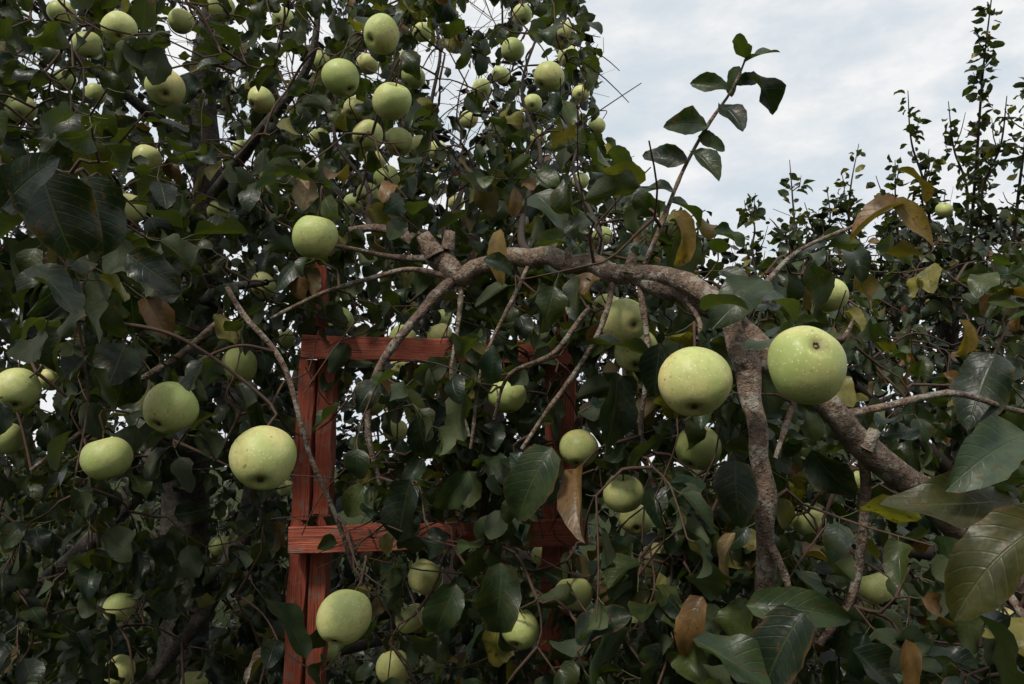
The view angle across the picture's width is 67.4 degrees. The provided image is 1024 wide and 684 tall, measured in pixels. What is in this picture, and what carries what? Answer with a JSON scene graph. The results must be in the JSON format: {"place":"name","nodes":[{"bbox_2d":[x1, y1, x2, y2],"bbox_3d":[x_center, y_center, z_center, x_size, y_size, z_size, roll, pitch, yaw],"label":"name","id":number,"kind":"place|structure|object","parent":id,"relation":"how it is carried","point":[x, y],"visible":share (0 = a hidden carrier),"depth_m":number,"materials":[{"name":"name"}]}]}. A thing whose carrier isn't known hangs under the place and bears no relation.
{"place":"outdoors","nodes":[
{"label":"outdoors","id":0,"kind":"place"},
{"bbox_2d":[4,589,983,683],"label":"grass","id":1,"kind":"structure","parent":0,"point":[591,606],"depth_m":6.73,"materials":[{"name":"plant"}]},
{"bbox_2d":[0,467,1023,683],"bbox_3d":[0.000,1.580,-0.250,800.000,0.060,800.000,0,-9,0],"label":"ground","id":2,"kind":"structure","parent":0,"point":[360,518],"depth_m":13.67,"materials":[{"name":"plant"}]},
{"bbox_2d":[0,0,378,683],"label":"apple tree","id":3,"kind":"object","parent":2,"relation":"on","point":[178,578],"visible":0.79,"depth_m":1.46,"materials":[{"name":"green plant"}]},
{"bbox_2d":[4,95,36,122],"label":"apple","id":4,"kind":"object","parent":3,"relation":"attached to","point":[23,110],"visible":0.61,"depth_m":1.84,"materials":[{"name":"food"}]},
{"bbox_2d":[38,369,65,390],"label":"apple","id":5,"kind":"object","parent":3,"relation":"attached to","point":[51,375],"visible":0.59,"depth_m":1.91,"materials":[{"name":"food"}]},
{"bbox_2d":[46,0,76,25],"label":"apple","id":6,"kind":"object","parent":3,"relation":"attached to","point":[54,8],"visible":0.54,"depth_m":1.81,"materials":[{"name":"food"}]},
{"bbox_2d":[53,69,76,90],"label":"apple","id":7,"kind":"object","parent":3,"relation":"attached to","point":[68,82],"visible":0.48,"depth_m":2.41,"materials":[{"name":"food"}]},
{"bbox_2d":[72,27,102,57],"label":"apple","id":8,"kind":"object","parent":3,"relation":"attached to","point":[90,47],"visible":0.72,"depth_m":1.81,"materials":[{"name":"food"}]},
{"bbox_2d":[85,82,106,104],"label":"apple","id":9,"kind":"object","parent":3,"relation":"attached to","point":[95,91],"visible":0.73,"depth_m":2.30,"materials":[{"name":"food"}]},
{"bbox_2d":[79,431,132,479],"bbox_3d":[-0.631,0.174,1.190,0.075,0.076,0.074,-13,-8,-15],"label":"apple","id":10,"kind":"object","parent":3,"relation":"attached to","point":[103,458],"visible":0.99,"depth_m":1.17,"materials":[{"name":"food"}]},
{"bbox_2d":[100,10,137,43],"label":"apple","id":11,"kind":"object","parent":3,"relation":"attached to","point":[120,21],"visible":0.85,"depth_m":1.45,"materials":[{"name":"food"}]},
{"bbox_2d":[104,654,135,683],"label":"apple","id":12,"kind":"object","parent":3,"relation":"attached to","point":[122,662],"visible":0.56,"depth_m":1.76,"materials":[{"name":"food"}]},
{"bbox_2d":[103,587,137,621],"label":"apple","id":13,"kind":"object","parent":3,"relation":"attached to","point":[118,600],"visible":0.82,"depth_m":1.52,"materials":[{"name":"food"}]},
{"bbox_2d":[123,193,146,223],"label":"apple","id":14,"kind":"object","parent":3,"relation":"attached to","point":[133,215],"visible":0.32,"depth_m":1.60,"materials":[{"name":"food"}]},
{"bbox_2d":[132,144,161,170],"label":"apple","id":15,"kind":"object","parent":3,"relation":"attached to","point":[152,155],"visible":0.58,"depth_m":1.65,"materials":[{"name":"food"}]},
{"bbox_2d":[144,71,185,105],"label":"apple","id":16,"kind":"object","parent":3,"relation":"attached to","point":[170,90],"visible":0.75,"depth_m":1.46,"materials":[{"name":"food"}]},
{"bbox_2d":[168,4,194,33],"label":"apple","id":17,"kind":"object","parent":3,"relation":"attached to","point":[179,22],"visible":0.97,"depth_m":1.98,"materials":[{"name":"food"}]},
{"bbox_2d":[180,666,208,683],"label":"apple","id":18,"kind":"object","parent":3,"relation":"attached to","point":[191,677],"visible":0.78,"depth_m":1.95,"materials":[{"name":"food"}]},
{"bbox_2d":[208,532,227,555],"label":"apple","id":19,"kind":"object","parent":3,"relation":"attached to","point":[216,551],"visible":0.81,"depth_m":2.30,"materials":[{"name":"food"}]},
{"bbox_2d":[207,200,228,219],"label":"apple","id":20,"kind":"object","parent":3,"relation":"attached to","point":[211,211],"visible":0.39,"depth_m":2.24,"materials":[{"name":"food"}]},
{"bbox_2d":[208,0,235,22],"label":"apple","id":21,"kind":"object","parent":3,"relation":"attached to","point":[215,9],"visible":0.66,"depth_m":2.04,"materials":[{"name":"food"}]},
{"bbox_2d":[222,348,256,382],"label":"apple","id":22,"kind":"object","parent":3,"relation":"attached to","point":[247,368],"visible":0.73,"depth_m":1.56,"materials":[{"name":"food"}]},
{"bbox_2d":[232,136,252,154],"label":"apple","id":23,"kind":"object","parent":3,"relation":"attached to","point":[241,142],"visible":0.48,"depth_m":2.62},
{"bbox_2d":[229,424,296,489],"bbox_3d":[-0.286,0.132,0.883,0.074,0.076,0.071,0,-9,2],"label":"apple","id":24,"kind":"object","parent":3,"relation":"attached to","point":[263,457],"visible":1,"depth_m":0.86,"materials":[{"name":"food"}]},
{"bbox_2d":[251,272,275,298],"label":"apple","id":25,"kind":"object","parent":3,"relation":"attached to","point":[271,286],"visible":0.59,"depth_m":2.00,"materials":[{"name":"food"}]},
{"bbox_2d":[271,7,293,30],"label":"apple","id":26,"kind":"object","parent":3,"relation":"attached to","point":[278,19],"visible":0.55,"depth_m":2.39,"materials":[{"name":"food"}]},
{"bbox_2d":[310,128,329,147],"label":"apple","id":27,"kind":"object","parent":3,"relation":"attached to","point":[314,133],"visible":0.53,"depth_m":2.32,"materials":[{"name":"food"}]},
{"bbox_2d":[312,50,329,71],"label":"apple","id":28,"kind":"object","parent":3,"relation":"attached to","point":[318,58],"visible":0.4,"depth_m":2.36,"materials":[{"name":"food"}]},
{"bbox_2d":[327,642,340,661],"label":"apple","id":29,"kind":"object","parent":3,"relation":"attached to","point":[332,652],"visible":0.43,"depth_m":2.17,"materials":[{"name":"food"}]},
{"bbox_2d":[321,58,358,96],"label":"apple","id":30,"kind":"object","parent":3,"relation":"attached to","point":[340,77],"visible":1,"depth_m":1.40,"materials":[{"name":"food"}]},
{"bbox_2d":[283,262,596,683],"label":"wooden ladder","id":31,"kind":"object","parent":2,"relation":"on","point":[312,402],"visible":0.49,"depth_m":1.57,"materials":[{"name":"red paint"}]},
{"bbox_2d":[0,0,1023,683],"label":"apple tree","id":32,"kind":"object","parent":2,"relation":"on","point":[730,538],"visible":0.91,"depth_m":1.16,"materials":[{"name":"green plant"}]},
{"bbox_2d":[0,423,23,454],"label":"apple","id":33,"kind":"object","parent":32,"relation":"attached to","point":[11,440],"visible":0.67,"depth_m":1.36,"materials":[{"name":"food"}]},
{"bbox_2d":[0,368,41,411],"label":"apple","id":34,"kind":"object","parent":32,"relation":"attached to","point":[20,390],"visible":0.95,"depth_m":1.28,"materials":[{"name":"food"}]},
{"bbox_2d":[143,382,198,432],"bbox_3d":[-0.477,0.088,1.075,0.075,0.079,0.067,-1,-9,5],"label":"apple","id":35,"kind":"object","parent":32,"relation":"attached to","point":[170,407],"visible":0.96,"depth_m":1.05,"materials":[{"name":"food"}]},
{"bbox_2d":[248,86,276,113],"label":"apple","id":36,"kind":"object","parent":32,"relation":"attached to","point":[262,101],"visible":0.96,"depth_m":1.70,"materials":[{"name":"food"}]},
{"bbox_2d":[292,206,337,257],"bbox_3d":[-0.320,-0.179,1.244,0.074,0.085,0.072,6,0,15],"label":"apple","id":37,"kind":"object","parent":32,"relation":"attached to","point":[315,236],"visible":1,"depth_m":1.22,"materials":[{"name":"food"}]},
{"bbox_2d":[329,307,353,333],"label":"apple","id":38,"kind":"object","parent":32,"relation":"attached to","point":[349,315],"visible":0.23,"depth_m":1.78,"materials":[{"name":"food"}]},
{"bbox_2d":[316,581,371,644],"bbox_3d":[-0.221,0.360,1.015,0.072,0.077,0.070,4,-10,-25],"label":"apple","id":39,"kind":"object","parent":32,"relation":"attached to","point":[344,617],"visible":1,"depth_m":0.99,"materials":[{"name":"food"}]},
{"bbox_2d":[343,96,365,119],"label":"apple","id":40,"kind":"object","parent":32,"relation":"attached to","point":[348,112],"visible":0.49,"depth_m":1.93,"materials":[{"name":"food"}]},
{"bbox_2d":[352,119,382,149],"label":"apple","id":41,"kind":"object","parent":32,"relation":"attached to","point":[366,125],"visible":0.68,"depth_m":1.57,"materials":[{"name":"food"}]},
{"bbox_2d":[356,183,378,204],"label":"apple","id":42,"kind":"object","parent":32,"relation":"attached to","point":[364,199],"visible":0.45,"depth_m":2.15,"materials":[{"name":"food"}]},
{"bbox_2d":[363,151,386,172],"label":"apple","id":43,"kind":"object","parent":32,"relation":"attached to","point":[383,161],"visible":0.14,"depth_m":2.23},
{"bbox_2d":[364,13,399,54],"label":"apple","id":44,"kind":"object","parent":32,"relation":"attached to","point":[381,34],"visible":1,"depth_m":1.37,"materials":[{"name":"food"}]},
{"bbox_2d":[373,165,402,189],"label":"apple","id":45,"kind":"object","parent":32,"relation":"attached to","point":[378,178],"visible":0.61,"depth_m":1.93,"materials":[{"name":"food"}]},
{"bbox_2d":[372,77,411,119],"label":"apple","id":46,"kind":"object","parent":32,"relation":"attached to","point":[391,101],"visible":1,"depth_m":1.27,"materials":[{"name":"food"}]},
{"bbox_2d":[376,643,411,682],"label":"apple","id":47,"kind":"object","parent":32,"relation":"attached to","point":[398,670],"visible":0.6,"depth_m":1.58,"materials":[{"name":"food"}]},
{"bbox_2d":[383,127,412,155],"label":"apple","id":48,"kind":"object","parent":32,"relation":"attached to","point":[398,134],"visible":0.93,"depth_m":1.73,"materials":[{"name":"food"}]},
{"bbox_2d":[395,598,423,632],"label":"apple","id":49,"kind":"object","parent":32,"relation":"attached to","point":[413,624],"visible":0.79,"depth_m":1.60,"materials":[{"name":"food"}]},
{"bbox_2d":[401,65,424,88],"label":"apple","id":50,"kind":"object","parent":32,"relation":"attached to","point":[410,81],"visible":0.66,"depth_m":1.92,"materials":[{"name":"food"}]},
{"bbox_2d":[410,135,430,154],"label":"apple","id":51,"kind":"object","parent":32,"relation":"attached to","point":[416,140],"visible":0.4,"depth_m":2.08,"materials":[{"name":"food"}]},
{"bbox_2d":[408,556,441,594],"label":"apple","id":52,"kind":"object","parent":32,"relation":"attached to","point":[422,582],"visible":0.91,"depth_m":1.47,"materials":[{"name":"food"}]},
{"bbox_2d":[488,381,525,412],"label":"apple","id":53,"kind":"object","parent":32,"relation":"attached to","point":[513,398],"visible":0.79,"depth_m":1.32,"materials":[{"name":"food"}]},
{"bbox_2d":[501,37,524,62],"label":"apple","id":54,"kind":"object","parent":32,"relation":"attached to","point":[517,48],"visible":0.96,"depth_m":2.06,"materials":[{"name":"food"}]},
{"bbox_2d":[502,607,538,648],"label":"apple","id":55,"kind":"object","parent":32,"relation":"attached to","point":[524,634],"visible":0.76,"depth_m":1.20,"materials":[{"name":"food"}]},
{"bbox_2d":[512,3,531,25],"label":"apple","id":56,"kind":"object","parent":32,"relation":"attached to","point":[524,14],"visible":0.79,"depth_m":2.42,"materials":[{"name":"food"}]},
{"bbox_2d":[534,61,563,91],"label":"apple","id":57,"kind":"object","parent":32,"relation":"attached to","point":[548,75],"visible":1,"depth_m":1.61,"materials":[{"name":"food"}]},
{"bbox_2d":[551,21,574,49],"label":"apple","id":58,"kind":"object","parent":32,"relation":"attached to","point":[568,30],"visible":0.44,"depth_m":1.90,"materials":[{"name":"food"}]},
{"bbox_2d":[556,570,592,611],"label":"apple","id":59,"kind":"object","parent":32,"relation":"attached to","point":[582,589],"visible":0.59,"depth_m":1.34,"materials":[{"name":"food"}]},
{"bbox_2d":[559,426,598,467],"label":"apple","id":60,"kind":"object","parent":32,"relation":"attached to","point":[577,447],"visible":0.95,"depth_m":1.36,"materials":[{"name":"food"}]},
{"bbox_2d":[592,294,617,320],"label":"apple","id":61,"kind":"object","parent":32,"relation":"attached to","point":[602,302],"visible":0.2,"depth_m":1.70,"materials":[{"name":"food"}]},
{"bbox_2d":[600,298,643,341],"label":"apple","id":62,"kind":"object","parent":32,"relation":"attached to","point":[623,322],"visible":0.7,"depth_m":1.16,"materials":[{"name":"food"}]},
{"bbox_2d":[603,471,643,512],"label":"apple","id":63,"kind":"object","parent":32,"relation":"attached to","point":[623,493],"visible":0.95,"depth_m":1.24,"materials":[{"name":"food"}]},
{"bbox_2d":[614,332,657,371],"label":"apple","id":64,"kind":"object","parent":32,"relation":"attached to","point":[627,359],"visible":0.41,"depth_m":1.22,"materials":[{"name":"food"}]},
{"bbox_2d":[619,505,652,534],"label":"apple","id":65,"kind":"object","parent":32,"relation":"attached to","point":[632,525],"visible":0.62,"depth_m":1.59,"materials":[{"name":"food"}]},
{"bbox_2d":[639,543,669,579],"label":"apple","id":66,"kind":"object","parent":32,"relation":"attached to","point":[648,571],"visible":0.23,"depth_m":1.38,"materials":[{"name":"food"}]},
{"bbox_2d":[658,345,732,416],"bbox_3d":[0.193,0.036,0.808,0.076,0.081,0.074,-24,-49,36],"label":"apple","id":67,"kind":"object","parent":32,"relation":"attached to","point":[694,381],"visible":1,"depth_m":0.78,"materials":[{"name":"food"}]},
{"bbox_2d":[675,422,721,469],"bbox_3d":[0.302,0.168,1.244,0.073,0.078,0.076,-2,-9,12],"label":"apple","id":68,"kind":"object","parent":32,"relation":"attached to","point":[699,456],"visible":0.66,"depth_m":1.22,"materials":[{"name":"food"}]},
{"bbox_2d":[767,326,846,404],"bbox_3d":[0.277,0.022,0.720,0.074,0.075,0.068,9,-12,-43],"label":"apple","id":69,"kind":"object","parent":32,"relation":"attached to","point":[807,365],"visible":1,"depth_m":0.70,"materials":[{"name":"food"}]},
{"bbox_2d":[792,502,826,535],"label":"apple","id":70,"kind":"object","parent":32,"relation":"attached to","point":[802,526],"visible":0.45,"depth_m":1.51,"materials":[{"name":"food"}]},
{"bbox_2d":[811,279,848,311],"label":"apple","id":71,"kind":"object","parent":32,"relation":"attached to","point":[832,303],"visible":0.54,"depth_m":1.33,"materials":[{"name":"food"}]},
{"bbox_2d":[858,567,891,604],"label":"apple","id":72,"kind":"object","parent":32,"relation":"attached to","point":[872,588],"visible":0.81,"depth_m":1.58,"materials":[{"name":"food"}]},
{"bbox_2d":[0,0,1023,683],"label":"background trees","id":73,"kind":"object","parent":2,"relation":"on","point":[602,514],"visible":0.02,"depth_m":5.08,"materials":[{"name":"green plant"}]},
{"bbox_2d":[177,26,887,683],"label":"apple tree","id":74,"kind":"object","parent":2,"relation":"on","point":[345,574],"visible":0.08,"depth_m":2.58,"materials":[{"name":"green plant"}]},
{"bbox_2d":[277,480,291,495],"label":"apple","id":75,"kind":"object","parent":74,"relation":"attached to","point":[286,491],"visible":0.7,"depth_m":3.03,"materials":[{"name":"food"}]},
{"bbox_2d":[277,328,295,348],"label":"apple","id":76,"kind":"object","parent":74,"relation":"attached to","point":[287,342],"visible":0.69,"depth_m":2.61,"materials":[{"name":"food"}]},
{"bbox_2d":[300,157,317,173],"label":"apple","id":77,"kind":"object","parent":74,"relation":"attached to","point":[306,169],"visible":0.45,"depth_m":2.92,"materials":[{"name":"food"}]},
{"bbox_2d":[343,193,361,210],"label":"apple","id":78,"kind":"object","parent":74,"relation":"attached to","point":[349,199],"visible":0.67,"depth_m":2.76,"materials":[{"name":"food"}]},
{"bbox_2d":[356,53,378,74],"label":"apple","id":79,"kind":"object","parent":74,"relation":"attached to","point":[366,60],"visible":0.81,"depth_m":2.34,"materials":[{"name":"food"}]},
{"bbox_2d":[371,394,384,414],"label":"apple","id":80,"kind":"object","parent":74,"relation":"attached to","point":[377,408],"visible":0.27,"depth_m":2.08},
{"bbox_2d":[375,618,388,625],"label":"apple","id":81,"kind":"object","parent":74,"relation":"attached to","point":[382,622],"visible":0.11,"depth_m":2.08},
{"bbox_2d":[383,420,407,441],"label":"apple","id":82,"kind":"object","parent":74,"relation":"attached to","point":[402,429],"visible":0.48,"depth_m":1.96,"materials":[{"name":"food"}]},
{"bbox_2d":[390,361,407,376],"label":"apple","id":83,"kind":"object","parent":74,"relation":"attached to","point":[396,368],"visible":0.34,"depth_m":2.35,"materials":[{"name":"food"}]},
{"bbox_2d":[389,325,416,337],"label":"apple","id":84,"kind":"object","parent":74,"relation":"attached to","point":[411,334],"visible":0.14,"depth_m":1.87,"materials":[{"name":"food"}]},
{"bbox_2d":[403,300,416,315],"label":"apple","id":85,"kind":"object","parent":74,"relation":"attached to","point":[406,311],"visible":0.12,"depth_m":2.61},
{"bbox_2d":[412,22,430,41],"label":"apple","id":86,"kind":"object","parent":74,"relation":"attached to","point":[425,33],"visible":0.62,"depth_m":2.62,"materials":[{"name":"food"}]},
{"bbox_2d":[428,141,446,161],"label":"apple","id":87,"kind":"object","parent":74,"relation":"attached to","point":[432,154],"visible":0.4,"depth_m":2.43,"materials":[{"name":"food"}]},
{"bbox_2d":[427,321,451,338],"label":"apple","id":88,"kind":"object","parent":74,"relation":"attached to","point":[436,331],"visible":0.48,"depth_m":1.87,"materials":[{"name":"food"}]},
{"bbox_2d":[432,309,451,325],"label":"apple","id":89,"kind":"object","parent":74,"relation":"attached to","point":[444,319],"visible":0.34,"depth_m":2.68,"materials":[{"name":"food"}]},
{"bbox_2d":[448,194,463,208],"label":"apple","id":90,"kind":"object","parent":74,"relation":"attached to","point":[450,204],"visible":0.38,"depth_m":2.79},
{"bbox_2d":[459,110,477,128],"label":"apple","id":91,"kind":"object","parent":74,"relation":"attached to","point":[464,122],"visible":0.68,"depth_m":2.89,"materials":[{"name":"food"}]},
{"bbox_2d":[472,78,490,97],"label":"apple","id":92,"kind":"object","parent":74,"relation":"attached to","point":[486,88],"visible":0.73,"depth_m":2.50,"materials":[{"name":"food"}]},
{"bbox_2d":[489,124,501,138],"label":"apple","id":93,"kind":"object","parent":74,"relation":"attached to","point":[495,136],"visible":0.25,"depth_m":3.03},
{"bbox_2d":[492,64,509,82],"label":"apple","id":94,"kind":"object","parent":74,"relation":"attached to","point":[501,71],"visible":0.92,"depth_m":2.75,"materials":[{"name":"food"}]},
{"bbox_2d":[524,94,541,112],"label":"apple","id":95,"kind":"object","parent":74,"relation":"attached to","point":[533,102],"visible":0.94,"depth_m":2.80,"materials":[{"name":"food"}]},
{"bbox_2d":[531,547,541,565],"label":"apple","id":96,"kind":"object","parent":74,"relation":"attached to","point":[536,551],"visible":0.34,"depth_m":2.16,"materials":[{"name":"food"}]},
{"bbox_2d":[530,129,545,145],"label":"apple","id":97,"kind":"object","parent":74,"relation":"attached to","point":[533,137],"visible":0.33,"depth_m":3.05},
{"bbox_2d":[557,45,578,66],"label":"apple","id":98,"kind":"object","parent":74,"relation":"attached to","point":[563,59],"visible":0.23,"depth_m":2.55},
{"bbox_2d":[572,173,588,188],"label":"apple","id":99,"kind":"object","parent":74,"relation":"attached to","point":[584,179],"visible":0.56,"depth_m":2.76,"materials":[{"name":"food"}]},
{"bbox_2d":[572,85,589,101],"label":"apple","id":100,"kind":"object","parent":74,"relation":"attached to","point":[576,92],"visible":0.76,"depth_m":2.93,"materials":[{"name":"food"}]},
{"bbox_2d":[588,117,605,133],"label":"apple","id":101,"kind":"object","parent":74,"relation":"attached to","point":[598,125],"visible":0.74,"depth_m":2.75,"materials":[{"name":"food"}]},
{"bbox_2d":[592,226,612,245],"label":"apple","id":102,"kind":"object","parent":74,"relation":"attached to","point":[607,230],"visible":0.55,"depth_m":2.41,"materials":[{"name":"food"}]},
{"bbox_2d":[629,616,639,627],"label":"apple","id":103,"kind":"object","parent":74,"relation":"attached to","point":[634,620],"visible":0.07,"depth_m":2.30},
{"bbox_2d":[854,470,859,492],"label":"apple","id":104,"kind":"object","parent":74,"relation":"attached to","point":[857,476],"visible":0.1,"depth_m":1.90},
{"bbox_2d":[707,0,1023,683],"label":"apple tree","id":105,"kind":"object","parent":2,"relation":"on","point":[947,312],"visible":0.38,"depth_m":2.92,"materials":[{"name":"green plant"}]},
{"bbox_2d":[935,199,952,216],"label":"apple","id":106,"kind":"object","parent":105,"relation":"attached to","point":[943,209],"visible":1,"depth_m":2.89,"materials":[{"name":"food"}]},
{"bbox_2d":[995,607,1012,614],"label":"apple","id":107,"kind":"object","parent":105,"relation":"attached to","point":[1010,611],"visible":0.11,"depth_m":1.91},
{"bbox_2d":[0,0,1023,466],"label":"sky","id":108,"kind":"structure","parent":0,"point":[841,64],"materials":[{"name":"white"}]}
]}

